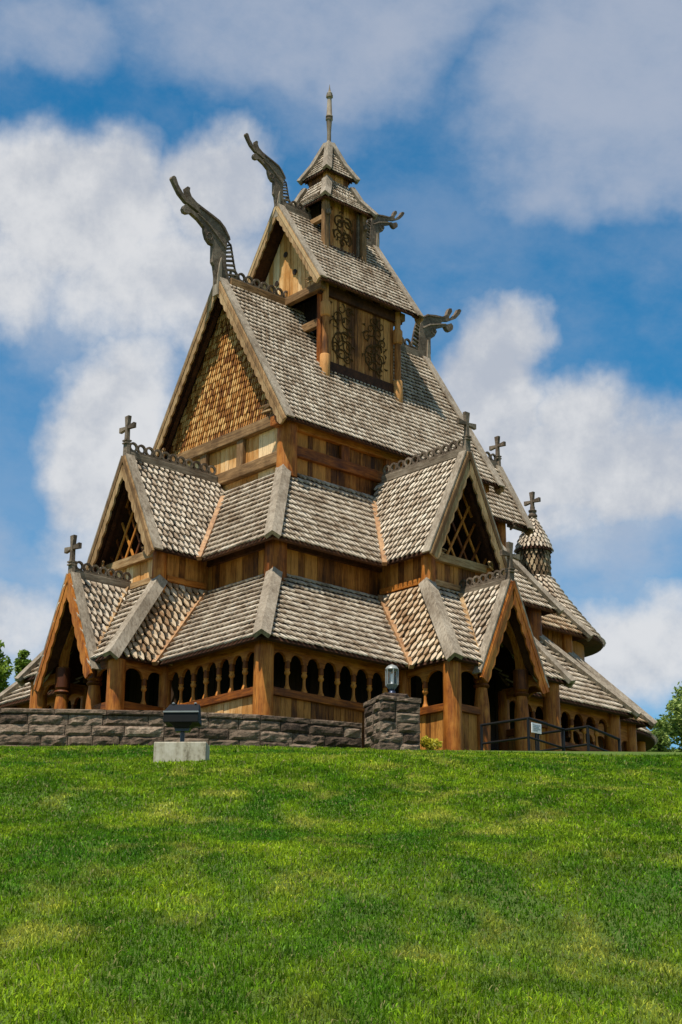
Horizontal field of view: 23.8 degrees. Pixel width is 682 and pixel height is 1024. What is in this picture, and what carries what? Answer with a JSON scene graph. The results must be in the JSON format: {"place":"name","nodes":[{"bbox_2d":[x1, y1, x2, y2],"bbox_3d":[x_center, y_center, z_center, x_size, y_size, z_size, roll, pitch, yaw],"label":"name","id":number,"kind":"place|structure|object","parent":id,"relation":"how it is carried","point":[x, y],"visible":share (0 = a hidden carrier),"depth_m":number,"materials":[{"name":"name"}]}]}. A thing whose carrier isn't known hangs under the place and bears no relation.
{"place":"outdoors","nodes":[
{"label":"outdoors","id":0,"kind":"place"},
{"bbox_2d":[0,750,681,1023],"bbox_3d":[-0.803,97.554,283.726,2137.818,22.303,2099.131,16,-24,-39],"label":"lawn","id":1,"kind":"structure","parent":0,"point":[495,902],"depth_m":8.15,"materials":[{"name":"green plant"}]},
{"bbox_2d":[0,639,13,692],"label":"leafy tree","id":2,"kind":"object","parent":1,"relation":"on","point":[5,668],"visible":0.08,"depth_m":67.09,"materials":[{"name":"green plant"}]},
{"bbox_2d":[9,649,31,685],"bbox_3d":[-12.537,9.251,62.293,1.962,8.087,2.123,-1,-18,6],"label":"leafy tree","id":3,"kind":"object","parent":1,"relation":"on","point":[21,662],"visible":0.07,"depth_m":63.15,"materials":[{"name":"green plant"}]},
{"bbox_2d":[0,708,361,747],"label":"retaining wall","id":4,"kind":"structure","parent":1,"relation":"on","point":[24,727],"depth_m":38.11,"materials":[{"name":"stone"}]},
{"bbox_2d":[153,702,209,762],"bbox_3d":[-2.127,3.151,21.577,0.700,1.263,0.392,-1,-18,3],"label":"floodlight","id":5,"kind":"object","parent":1,"relation":"on","point":[182,719],"visible":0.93,"depth_m":21.50,"materials":[{"name":"concrete"}]},
{"bbox_2d":[0,84,657,751],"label":"stave church","id":6,"kind":"structure","parent":1,"relation":"on","point":[314,506],"depth_m":46.54,"materials":[{"name":"brown wood"}]},
{"bbox_2d":[363,692,420,749],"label":"stone pillar","id":7,"kind":"structure","parent":1,"relation":"on","point":[391,721],"depth_m":38.93,"materials":[{"name":"grey stone"}]},
{"bbox_2d":[385,664,398,692],"bbox_3d":[1.253,4.127,39.743,0.344,0.765,0.340,16,-24,-39],"label":"post lantern","id":8,"kind":"object","parent":7,"relation":"on","point":[391,686],"visible":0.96,"depth_m":39.70,"materials":[{"name":"grey metal"}]},
{"bbox_2d":[420,736,441,749],"bbox_3d":[2.232,5.751,39.854,0.628,0.493,0.573,16,-24,-39],"label":"leafy plant","id":9,"kind":"object","parent":1,"relation":"on","point":[430,744],"visible":0.97,"depth_m":39.80,"materials":[{"name":"yellow plant"}]},
{"bbox_2d":[480,717,564,750],"bbox_3d":[4.650,6.055,41.343,1.392,1.312,1.692,16,-24,-39],"label":"metal railing","id":10,"kind":"object","parent":1,"relation":"on","point":[527,737],"visible":0.81,"depth_m":40.97,"materials":[{"name":"black metal"}]},
{"bbox_2d":[531,722,541,750],"bbox_3d":[4.968,5.988,41.072,0.360,1.235,0.068,16,-24,-39],"label":"notice sign","id":11,"kind":"object","parent":1,"relation":"on","point":[535,728],"visible":0.91,"depth_m":41.16,"materials":[{"name":"white metal"}]},
{"bbox_2d":[536,725,620,751],"bbox_3d":[6.133,6.245,41.655,1.292,1.168,1.752,16,-24,-39],"label":"metal railing","id":12,"kind":"object","parent":1,"relation":"on","point":[588,744],"visible":0.58,"depth_m":41.18,"materials":[{"name":"black metal"}]},
{"bbox_2d":[646,719,679,751],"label":"leafy tree","id":13,"kind":"object","parent":1,"relation":"on","point":[663,743],"visible":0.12,"depth_m":66.18,"materials":[{"name":"green plant"}]},
{"bbox_2d":[653,681,681,751],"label":"leafy tree","id":14,"kind":"object","parent":1,"relation":"on","point":[672,728],"visible":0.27,"depth_m":69.88,"materials":[{"name":"green plant"}]},
{"bbox_2d":[0,0,681,748],"label":"sky","id":15,"kind":"structure","parent":0,"point":[529,152],"materials":[{"name":"blue"}]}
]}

